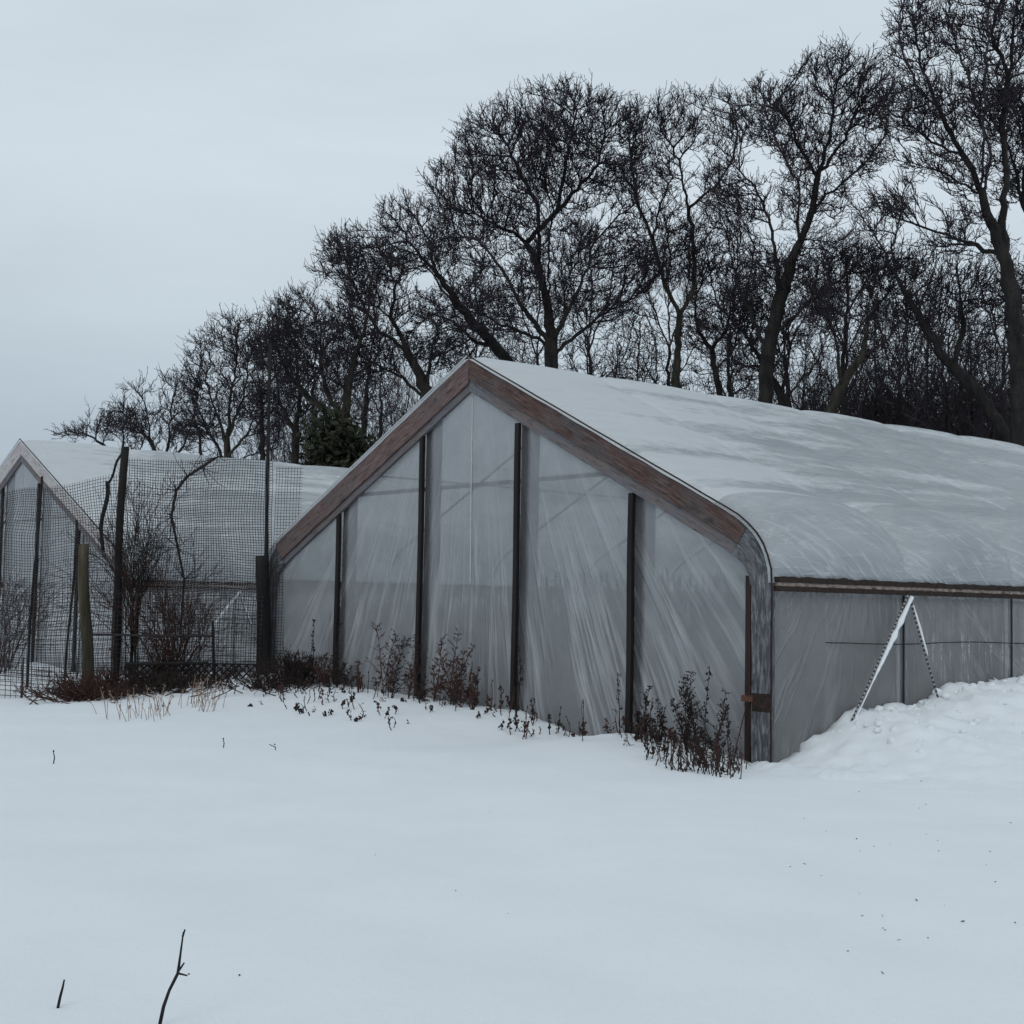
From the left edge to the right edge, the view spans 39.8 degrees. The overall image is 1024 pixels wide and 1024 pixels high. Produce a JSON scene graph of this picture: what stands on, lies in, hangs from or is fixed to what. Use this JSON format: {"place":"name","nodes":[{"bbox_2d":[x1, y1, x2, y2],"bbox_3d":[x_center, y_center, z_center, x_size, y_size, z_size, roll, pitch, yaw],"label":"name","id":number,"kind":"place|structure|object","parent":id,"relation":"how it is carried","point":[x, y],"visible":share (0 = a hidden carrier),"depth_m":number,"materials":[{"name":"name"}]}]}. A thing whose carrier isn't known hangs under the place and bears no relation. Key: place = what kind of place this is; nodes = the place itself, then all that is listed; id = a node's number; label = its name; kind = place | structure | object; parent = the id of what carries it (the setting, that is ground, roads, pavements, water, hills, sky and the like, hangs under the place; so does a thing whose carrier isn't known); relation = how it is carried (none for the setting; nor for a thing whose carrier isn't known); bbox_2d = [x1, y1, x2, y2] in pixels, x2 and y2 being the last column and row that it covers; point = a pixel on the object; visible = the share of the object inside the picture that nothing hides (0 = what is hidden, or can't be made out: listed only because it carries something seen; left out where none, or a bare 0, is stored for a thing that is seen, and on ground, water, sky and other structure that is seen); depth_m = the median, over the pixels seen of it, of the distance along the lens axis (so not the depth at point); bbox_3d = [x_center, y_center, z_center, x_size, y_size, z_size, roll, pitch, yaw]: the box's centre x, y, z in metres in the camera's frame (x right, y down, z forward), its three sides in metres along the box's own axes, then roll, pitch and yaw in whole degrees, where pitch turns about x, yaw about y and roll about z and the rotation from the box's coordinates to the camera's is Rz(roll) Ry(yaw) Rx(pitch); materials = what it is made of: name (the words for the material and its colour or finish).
{"place":"outdoors","nodes":[
{"label":"outdoors","id":0,"kind":"place"},
{"bbox_2d":[0,662,1023,1023],"bbox_3d":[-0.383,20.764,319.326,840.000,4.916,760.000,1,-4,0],"label":"snow ground","id":1,"kind":"structure","parent":0,"point":[450,864],"depth_m":8.53,"materials":[{"name":"snow"}]},
{"bbox_2d":[0,556,65,672],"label":"bare shrub","id":2,"kind":"object","parent":1,"relation":"on","point":[9,622],"visible":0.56,"depth_m":24.53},
{"bbox_2d":[26,476,42,686],"bbox_3d":[-8.063,1.290,23.860,0.139,3.803,0.058,2,-4,-13],"label":"thin rod","id":3,"kind":"object","parent":1,"relation":"on","point":[35,561],"visible":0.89,"depth_m":23.84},
{"bbox_2d":[0,663,77,697],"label":"heap","id":4,"kind":"object","parent":1,"relation":"on","point":[16,682],"visible":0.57,"depth_m":22.14,"materials":[{"name":"metal"}]},
{"bbox_2d":[65,520,77,673],"bbox_3d":[-7.445,1.668,23.834,0.131,3.077,0.060,2,-4,-11],"label":"thin rod","id":5,"kind":"object","parent":1,"relation":"on","point":[76,525],"visible":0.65,"depth_m":23.85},
{"bbox_2d":[78,544,93,685],"bbox_3d":[-6.729,1.819,22.319,0.324,2.615,0.198,2,-4,-13],"label":"wooden stake","id":6,"kind":"object","parent":1,"relation":"on","point":[87,644],"visible":0.82,"depth_m":22.27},
{"bbox_2d":[10,661,164,704],"bbox_3d":[-6.344,2.680,21.606,2.216,0.795,2.463,-1,-4,29],"label":"bramble heap","id":7,"kind":"object","parent":1,"relation":"on","point":[84,690],"visible":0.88,"depth_m":21.20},
{"bbox_2d":[45,396,151,449],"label":"bare tree","id":8,"kind":"object","parent":1,"relation":"on","point":[75,432],"visible":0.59,"depth_m":63.19,"materials":[{"name":"black plant"}]},
{"bbox_2d":[112,446,128,677],"bbox_3d":[-6.492,1.014,23.374,0.164,4.211,0.160,1,-4,0],"label":"timber post","id":9,"kind":"object","parent":1,"relation":"on","point":[120,511],"visible":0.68,"depth_m":23.35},
{"bbox_2d":[0,474,129,676],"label":"bird net","id":10,"kind":"object","parent":9,"relation":"hanging from","point":[43,560],"visible":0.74,"depth_m":23.82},
{"bbox_2d":[99,481,109,549],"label":"leaning branch","id":11,"kind":"object","parent":10,"relation":"attached to","point":[102,517],"visible":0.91,"depth_m":23.70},
{"bbox_2d":[38,442,203,671],"bbox_3d":[-6.290,0.883,23.144,2.670,4.003,3.356,4,-5,-34],"label":"vine tangle","id":12,"kind":"object","parent":9,"relation":"attached to","point":[134,538],"visible":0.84,"depth_m":23.22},
{"bbox_2d":[0,588,262,681],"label":"wire fence","id":13,"kind":"object","parent":1,"relation":"on","point":[121,629],"visible":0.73,"depth_m":22.90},
{"bbox_2d":[94,363,204,452],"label":"bare tree","id":14,"kind":"object","parent":1,"relation":"on","point":[133,427],"visible":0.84,"depth_m":60.31,"materials":[{"name":"black plant"}]},
{"bbox_2d":[93,619,215,677],"bbox_3d":[-5.798,2.314,22.808,2.074,1.193,0.087,1,-4,0],"label":"gate frame","id":15,"kind":"object","parent":1,"relation":"on","point":[198,636],"visible":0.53,"depth_m":22.80,"materials":[{"name":"metal"}]},
{"bbox_2d":[42,656,270,698],"bbox_3d":[-5.377,2.607,22.068,3.254,0.750,3.218,1,-4,0],"label":"bramble heap","id":16,"kind":"object","parent":1,"relation":"on","point":[150,681],"visible":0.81,"depth_m":21.61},
{"bbox_2d":[127,661,207,665],"bbox_3d":[-5.444,2.396,22.334,1.280,0.096,0.044,1,-4,0],"label":"trellis rail","id":17,"kind":"object","parent":16,"relation":"on","point":[167,663],"visible":1,"depth_m":22.31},
{"bbox_2d":[90,529,244,674],"bbox_3d":[-5.675,1.513,23.586,3.008,2.648,2.498,4,-5,-40],"label":"bare shrub","id":18,"kind":"object","parent":1,"relation":"on","point":[157,606],"visible":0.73,"depth_m":23.14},
{"bbox_2d":[106,616,236,679],"bbox_3d":[-5.434,2.236,22.755,1.665,1.158,1.926,-2,-5,43],"label":"bare shrub","id":19,"kind":"object","parent":1,"relation":"on","point":[163,654],"visible":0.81,"depth_m":22.83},
{"bbox_2d":[158,929,189,1023],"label":"twig","id":20,"kind":"object","parent":1,"relation":"on","point":[178,973],"visible":1,"depth_m":5.33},
{"bbox_2d":[0,438,348,674],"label":"polytunnel greenhouse","id":21,"kind":"object","parent":1,"relation":"on","point":[30,463],"visible":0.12,"depth_m":30.18,"materials":[{"name":"plastic"}]},
{"bbox_2d":[125,662,257,680],"bbox_3d":[-5.091,2.555,22.472,2.087,0.317,0.038,1,-4,-5],"label":"trellis fence","id":22,"kind":"object","parent":1,"relation":"on","point":[208,665],"visible":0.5,"depth_m":22.48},
{"bbox_2d":[157,397,236,455],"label":"sapling","id":23,"kind":"object","parent":1,"relation":"on","point":[201,444],"visible":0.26,"depth_m":66.30,"materials":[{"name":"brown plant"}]},
{"bbox_2d":[165,300,293,458],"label":"bare tree","id":24,"kind":"object","parent":1,"relation":"on","point":[235,349],"visible":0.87,"depth_m":57.21,"materials":[{"name":"black plant"}]},
{"bbox_2d":[206,323,306,459],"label":"bare tree","id":25,"kind":"object","parent":1,"relation":"on","point":[262,457],"visible":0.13,"depth_m":66.32,"materials":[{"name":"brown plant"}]},
{"bbox_2d":[255,555,270,674],"bbox_3d":[-4.079,1.808,23.139,0.298,2.194,0.239,1,-4,0],"label":"timber post","id":26,"kind":"object","parent":1,"relation":"on","point":[262,577],"visible":0.76,"depth_m":23.07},
{"bbox_2d":[122,457,272,672],"bbox_3d":[-5.197,0.865,23.405,2.455,3.592,0.145,1,-4,4],"label":"bird net","id":27,"kind":"object","parent":26,"relation":"hanging from","point":[208,533],"visible":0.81,"depth_m":23.40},
{"bbox_2d":[264,343,271,554],"bbox_3d":[-4.045,0.040,23.395,0.134,5.734,0.075,1,-4,0],"label":"metal pole","id":28,"kind":"object","parent":1,"relation":"on","point":[268,435],"visible":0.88,"depth_m":23.46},
{"bbox_2d":[219,658,351,695],"bbox_3d":[-3.637,2.534,21.479,1.808,0.678,1.886,3,-4,-30],"label":"bramble heap","id":29,"kind":"object","parent":1,"relation":"on","point":[255,683],"visible":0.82,"depth_m":21.17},
{"bbox_2d":[237,286,350,463],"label":"bare tree","id":30,"kind":"object","parent":1,"relation":"on","point":[295,438],"visible":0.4,"depth_m":56.25,"materials":[{"name":"black plant"}]},
{"bbox_2d":[256,641,333,684],"bbox_3d":[-3.337,2.351,21.752,1.231,0.727,1.164,1,-4,0],"label":"bare shrub","id":31,"kind":"object","parent":1,"relation":"on","point":[299,664],"visible":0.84,"depth_m":21.67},
{"bbox_2d":[267,288,356,456],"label":"bare tree","id":32,"kind":"object","parent":1,"relation":"on","point":[319,309],"visible":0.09,"depth_m":66.49,"materials":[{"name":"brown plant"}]},
{"bbox_2d":[250,217,388,417],"bbox_3d":[-7.064,-3.096,51.586,5.129,15.248,3.678,1,-4,0],"label":"bare tree","id":33,"kind":"object","parent":1,"relation":"on","point":[346,386],"visible":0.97,"depth_m":51.34,"materials":[{"name":"black plant"}]},
{"bbox_2d":[315,652,334,686],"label":"dead weed","id":34,"kind":"object","parent":1,"relation":"on","point":[326,677],"visible":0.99,"depth_m":21.32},
{"bbox_2d":[284,400,382,467],"bbox_3d":[-6.169,0.376,47.249,6.321,8.224,6.290,1,-4,0],"label":"evergreen bush","id":35,"kind":"object","parent":1,"relation":"on","point":[337,440],"visible":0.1,"depth_m":46.64,"materials":[{"name":"green plant"}]},
{"bbox_2d":[327,653,345,687],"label":"dead weed","id":36,"kind":"object","parent":1,"relation":"on","point":[339,672],"visible":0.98,"depth_m":21.28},
{"bbox_2d":[341,662,355,686],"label":"dead weed","id":37,"kind":"object","parent":1,"relation":"on","point":[344,678],"visible":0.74,"depth_m":21.40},
{"bbox_2d":[351,660,363,692],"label":"dead weed","id":38,"kind":"object","parent":1,"relation":"on","point":[358,683],"visible":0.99,"depth_m":20.67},
{"bbox_2d":[308,255,421,441],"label":"bare tree","id":39,"kind":"object","parent":1,"relation":"on","point":[366,394],"visible":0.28,"depth_m":64.43,"materials":[{"name":"black plant"}]},
{"bbox_2d":[352,334,407,437],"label":"sapling","id":40,"kind":"object","parent":1,"relation":"on","point":[380,410],"visible":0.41,"depth_m":62.40,"materials":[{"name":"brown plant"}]},
{"bbox_2d":[367,622,406,695],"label":"dead weed","id":41,"kind":"object","parent":1,"relation":"on","point":[384,656],"visible":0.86,"depth_m":20.28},
{"bbox_2d":[320,217,473,398],"bbox_3d":[-4.399,-3.246,52.197,5.866,15.525,3.362,1,-4,0],"label":"bare tree","id":42,"kind":"object","parent":1,"relation":"on","point":[423,386],"visible":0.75,"depth_m":52.35,"materials":[{"name":"black plant"}]},
{"bbox_2d":[384,635,419,697],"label":"dead weed","id":43,"kind":"object","parent":1,"relation":"on","point":[395,675],"visible":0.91,"depth_m":19.96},
{"bbox_2d":[402,634,427,698],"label":"dead weed","id":44,"kind":"object","parent":1,"relation":"on","point":[409,685],"visible":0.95,"depth_m":19.93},
{"bbox_2d":[412,675,433,700],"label":"dead weed","id":45,"kind":"object","parent":1,"relation":"on","point":[422,696],"visible":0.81,"depth_m":19.54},
{"bbox_2d":[194,296,666,462],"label":"thicket","id":46,"kind":"object","parent":1,"relation":"on","point":[288,435],"visible":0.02,"depth_m":70.87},
{"bbox_2d":[360,185,513,377],"bbox_3d":[-2.660,-4.340,55.435,7.470,17.148,3.458,1,-4,0],"label":"bare tree","id":47,"kind":"object","parent":1,"relation":"on","point":[499,351],"visible":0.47,"depth_m":55.58,"materials":[{"name":"black plant"}]},
{"bbox_2d":[420,634,459,700],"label":"dead weed","id":48,"kind":"object","parent":1,"relation":"on","point":[435,690],"visible":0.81,"depth_m":19.39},
{"bbox_2d":[436,628,475,704],"bbox_3d":[-0.774,2.096,19.065,0.578,1.084,0.330,2,-4,-13],"label":"dead weed","id":49,"kind":"object","parent":1,"relation":"on","point":[450,684],"visible":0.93,"depth_m":19.05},
{"bbox_2d":[449,650,479,706],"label":"dead weed","id":50,"kind":"object","parent":1,"relation":"on","point":[462,665],"visible":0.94,"depth_m":18.88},
{"bbox_2d":[456,674,480,706],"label":"dead weed","id":51,"kind":"object","parent":1,"relation":"on","point":[475,683],"visible":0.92,"depth_m":18.89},
{"bbox_2d":[443,322,497,375],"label":"sapling","id":52,"kind":"object","parent":1,"relation":"on","point":[475,356],"visible":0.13,"depth_m":62.63,"materials":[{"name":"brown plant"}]},
{"bbox_2d":[429,254,531,388],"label":"bare tree","id":53,"kind":"object","parent":1,"relation":"on","point":[509,339],"visible":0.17,"depth_m":66.64,"materials":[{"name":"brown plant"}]},
{"bbox_2d":[494,319,543,364],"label":"sapling","id":54,"kind":"object","parent":1,"relation":"on","point":[522,355],"visible":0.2,"depth_m":62.47,"materials":[{"name":"black plant"}]},
{"bbox_2d":[476,234,582,367],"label":"bare tree","id":55,"kind":"object","parent":1,"relation":"on","point":[539,319],"visible":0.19,"depth_m":68.62,"materials":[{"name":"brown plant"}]},
{"bbox_2d":[415,69,679,368],"bbox_3d":[1.194,-5.617,51.227,9.623,20.794,6.734,1,-4,0],"label":"oak tree","id":56,"kind":"object","parent":1,"relation":"on","point":[552,135],"visible":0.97,"depth_m":50.44,"materials":[{"name":"black plant"}]},
{"bbox_2d":[561,314,625,378],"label":"sapling","id":57,"kind":"object","parent":1,"relation":"on","point":[587,360],"visible":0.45,"depth_m":56.37,"materials":[{"name":"black plant"}]},
{"bbox_2d":[543,216,652,376],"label":"bare tree","id":58,"kind":"object","parent":1,"relation":"on","point":[584,320],"visible":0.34,"depth_m":64.50,"materials":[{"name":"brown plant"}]},
{"bbox_2d":[583,321,650,381],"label":"sapling","id":59,"kind":"object","parent":1,"relation":"on","point":[617,354],"visible":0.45,"depth_m":57.50,"materials":[{"name":"black plant"}]},
{"bbox_2d":[603,306,668,383],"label":"sapling","id":60,"kind":"object","parent":1,"relation":"on","point":[638,348],"visible":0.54,"depth_m":58.46,"materials":[{"name":"black plant"}]},
{"bbox_2d":[628,711,643,739],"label":"dead weed","id":61,"kind":"object","parent":1,"relation":"on","point":[637,718],"visible":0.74,"depth_m":16.31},
{"bbox_2d":[633,686,653,739],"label":"dead weed","id":62,"kind":"object","parent":1,"relation":"on","point":[645,728],"visible":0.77,"depth_m":16.29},
{"bbox_2d":[269,355,1023,762],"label":"polytunnel greenhouse","id":63,"kind":"object","parent":1,"relation":"on","point":[577,537],"visible":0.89,"depth_m":18.14,"materials":[{"name":"plastic"}]},
{"bbox_2d":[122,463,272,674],"bbox_3d":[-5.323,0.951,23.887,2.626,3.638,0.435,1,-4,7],"label":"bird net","id":64,"kind":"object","parent":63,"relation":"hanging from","point":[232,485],"visible":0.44,"depth_m":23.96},
{"bbox_2d":[140,425,235,626],"bbox_3d":[-5.452,0.244,23.633,1.554,3.354,0.855,1,-4,0],"label":"draped branch","id":65,"kind":"object","parent":64,"relation":"on","point":[173,523],"visible":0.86,"depth_m":23.66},
{"bbox_2d":[271,467,302,662],"bbox_3d":[-3.713,0.863,23.297,0.464,3.240,0.052,1,-4,2],"label":"bird net","id":66,"kind":"object","parent":63,"relation":"hanging from","point":[283,522],"visible":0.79,"depth_m":23.32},
{"bbox_2d":[338,594,518,709],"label":"posts","id":67,"kind":"object","parent":63,"relation":"attached to","point":[421,644],"depth_m":22.75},
{"bbox_2d":[617,324,689,385],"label":"sapling","id":68,"kind":"object","parent":1,"relation":"on","point":[656,379],"visible":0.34,"depth_m":56.62,"materials":[{"name":"black plant"}]},
{"bbox_2d":[644,698,667,744],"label":"dead weed","id":69,"kind":"object","parent":1,"relation":"on","point":[661,721],"visible":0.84,"depth_m":15.88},
{"bbox_2d":[618,210,716,389],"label":"bare tree","id":70,"kind":"object","parent":1,"relation":"on","point":[655,315],"visible":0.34,"depth_m":66.66,"materials":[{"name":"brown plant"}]},
{"bbox_2d":[604,76,751,388],"bbox_3d":[6.069,-5.795,52.573,5.849,20.895,3.329,1,-4,0],"label":"bare tree","id":71,"kind":"object","parent":1,"relation":"on","point":[693,128],"visible":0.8,"depth_m":52.74,"materials":[{"name":"black plant"}]},
{"bbox_2d":[670,677,693,750],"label":"dead weed","id":72,"kind":"object","parent":1,"relation":"on","point":[684,735],"visible":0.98,"depth_m":15.53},
{"bbox_2d":[678,671,707,746],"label":"dead weed","id":73,"kind":"object","parent":1,"relation":"on","point":[691,713],"visible":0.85,"depth_m":15.67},
{"bbox_2d":[573,358,838,413],"bbox_3d":[8.304,-1.301,64.888,21.967,12.127,19.910,1,-4,0],"label":"thicket","id":74,"kind":"object","parent":1,"relation":"on","point":[725,384],"depth_m":61.85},
{"bbox_2d":[703,666,712,753],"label":"dead weed","id":75,"kind":"object","parent":1,"relation":"on","point":[707,689],"visible":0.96,"depth_m":15.53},
{"bbox_2d":[693,689,729,759],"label":"dead weed","id":76,"kind":"object","parent":1,"relation":"on","point":[710,742],"visible":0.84,"depth_m":15.33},
{"bbox_2d":[661,239,767,395],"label":"bare tree","id":77,"kind":"object","parent":1,"relation":"on","point":[711,348],"visible":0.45,"depth_m":54.47,"materials":[{"name":"black plant"}]},
{"bbox_2d":[677,189,773,397],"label":"bare tree","id":78,"kind":"object","parent":1,"relation":"on","point":[695,369],"visible":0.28,"depth_m":64.63,"materials":[{"name":"black plant"}]},
{"bbox_2d":[701,334,758,400],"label":"sapling","id":79,"kind":"object","parent":1,"relation":"on","point":[730,378],"visible":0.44,"depth_m":55.31,"materials":[{"name":"black plant"}]},
{"bbox_2d":[687,275,815,407],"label":"bare tree","id":80,"kind":"object","parent":1,"relation":"on","point":[779,389],"visible":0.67,"depth_m":50.36,"materials":[{"name":"black plant"}]},
{"bbox_2d":[737,234,849,407],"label":"bare tree","id":81,"kind":"object","parent":1,"relation":"on","point":[783,320],"visible":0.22,"depth_m":62.62,"materials":[{"name":"black plant"}]},
{"bbox_2d":[697,26,902,403],"bbox_3d":[9.936,-5.866,48.466,7.484,21.678,4.382,1,-4,0],"label":"oak tree","id":82,"kind":"object","parent":1,"relation":"on","point":[774,328],"visible":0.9,"depth_m":48.61,"materials":[{"name":"black plant"}]},
{"bbox_2d":[774,321,835,410],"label":"sapling","id":83,"kind":"object","parent":1,"relation":"on","point":[806,347],"visible":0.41,"depth_m":56.51,"materials":[{"name":"black plant"}]},
{"bbox_2d":[791,222,893,402],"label":"bare tree","id":84,"kind":"object","parent":1,"relation":"on","point":[845,305],"visible":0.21,"depth_m":64.55,"materials":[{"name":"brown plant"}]},
{"bbox_2d":[790,228,910,414],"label":"bare tree","id":85,"kind":"object","parent":1,"relation":"on","point":[846,263],"visible":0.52,"depth_m":47.43,"materials":[{"name":"black plant"}]},
{"bbox_2d":[692,279,1010,440],"bbox_3d":[18.253,-1.828,56.399,24.047,14.743,24.092,1,-4,0],"label":"thicket","id":86,"kind":"object","parent":1,"relation":"on","point":[961,426],"visible":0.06,"depth_m":51.25,"materials":[{"name":"plant"}]},
{"bbox_2d":[786,251,931,413],"bbox_3d":[11.298,-1.876,46.266,4.841,13.738,2.970,1,-4,0],"label":"bare tree","id":87,"kind":"object","parent":1,"relation":"on","point":[839,388],"visible":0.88,"depth_m":46.30,"materials":[{"name":"black plant"}]},
{"bbox_2d":[841,299,926,422],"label":"sapling","id":88,"kind":"object","parent":1,"relation":"on","point":[896,344],"visible":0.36,"depth_m":52.47,"materials":[{"name":"black plant"}]},
{"bbox_2d":[847,248,949,417],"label":"bare tree","id":89,"kind":"object","parent":1,"relation":"on","point":[896,328],"visible":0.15,"depth_m":60.40,"materials":[{"name":"black plant"}]},
{"bbox_2d":[869,302,947,425],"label":"sapling","id":90,"kind":"object","parent":1,"relation":"on","point":[900,409],"visible":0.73,"depth_m":50.41,"materials":[{"name":"black plant"}]},
{"bbox_2d":[874,260,945,410],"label":"sapling","id":91,"kind":"object","parent":1,"relation":"on","point":[906,331],"visible":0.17,"depth_m":58.64,"materials":[{"name":"black plant"}]},
{"bbox_2d":[825,181,1009,442],"bbox_3d":[13.439,-2.951,45.314,6.940,15.701,2.781,1,-4,0],"label":"bare tree","id":92,"kind":"object","parent":1,"relation":"on","point":[971,386],"visible":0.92,"depth_m":45.43,"materials":[{"name":"black plant"}]},
{"bbox_2d":[888,287,953,427],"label":"sapling","id":93,"kind":"object","parent":1,"relation":"on","point":[919,349],"visible":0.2,"depth_m":53.51,"materials":[{"name":"black plant"}]},
{"bbox_2d":[832,674,1023,753],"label":"snow clods","id":94,"kind":"object","parent":1,"relation":"on","point":[946,696],"visible":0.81,"depth_m":16.15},
{"bbox_2d":[839,0,1023,445],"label":"oak tree","id":95,"kind":"object","parent":1,"relation":"on","point":[1008,282],"visible":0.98,"depth_m":42.58,"materials":[{"name":"black plant"}]},
{"bbox_2d":[899,248,999,421],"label":"bare tree","id":96,"kind":"object","parent":1,"relation":"on","point":[937,290],"visible":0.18,"depth_m":60.75,"materials":[{"name":"black plant"}]},
{"bbox_2d":[915,301,991,433],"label":"sapling","id":97,"kind":"object","parent":1,"relation":"on","point":[948,402],"visible":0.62,"depth_m":49.31,"materials":[{"name":"black plant"}]},
{"bbox_2d":[927,262,1007,436],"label":"sapling","id":98,"kind":"object","parent":1,"relation":"on","point":[981,351],"visible":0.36,"depth_m":51.42,"materials":[{"name":"black plant"}]},
{"bbox_2d":[933,249,1001,416],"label":"sapling","id":99,"kind":"object","parent":1,"relation":"on","point":[975,318],"visible":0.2,"depth_m":57.65,"materials":[{"name":"black plant"}]},
{"bbox_2d":[951,226,1023,404],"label":"bare tree","id":100,"kind":"object","parent":1,"relation":"on","point":[993,262],"visible":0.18,"depth_m":58.66,"materials":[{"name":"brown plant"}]},
{"bbox_2d":[960,284,1022,439],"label":"sapling","id":101,"kind":"object","parent":1,"relation":"on","point":[994,391],"visible":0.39,"depth_m":49.40,"materials":[{"name":"black plant"}]},
{"bbox_2d":[965,28,1023,349],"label":"bare tree","id":102,"kind":"object","parent":1,"relation":"on","point":[1018,169],"visible":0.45,"depth_m":44.72,"materials":[{"name":"black plant"}]},
{"bbox_2d":[981,262,1023,417],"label":"sapling","id":103,"kind":"object","parent":1,"relation":"on","point":[1021,284],"visible":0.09,"depth_m":50.66,"materials":[{"name":"black plant"}]},
{"bbox_2d":[0,0,1023,464],"label":"sky","id":104,"kind":"structure","parent":0,"point":[163,163],"materials":[{"name":"grey"}]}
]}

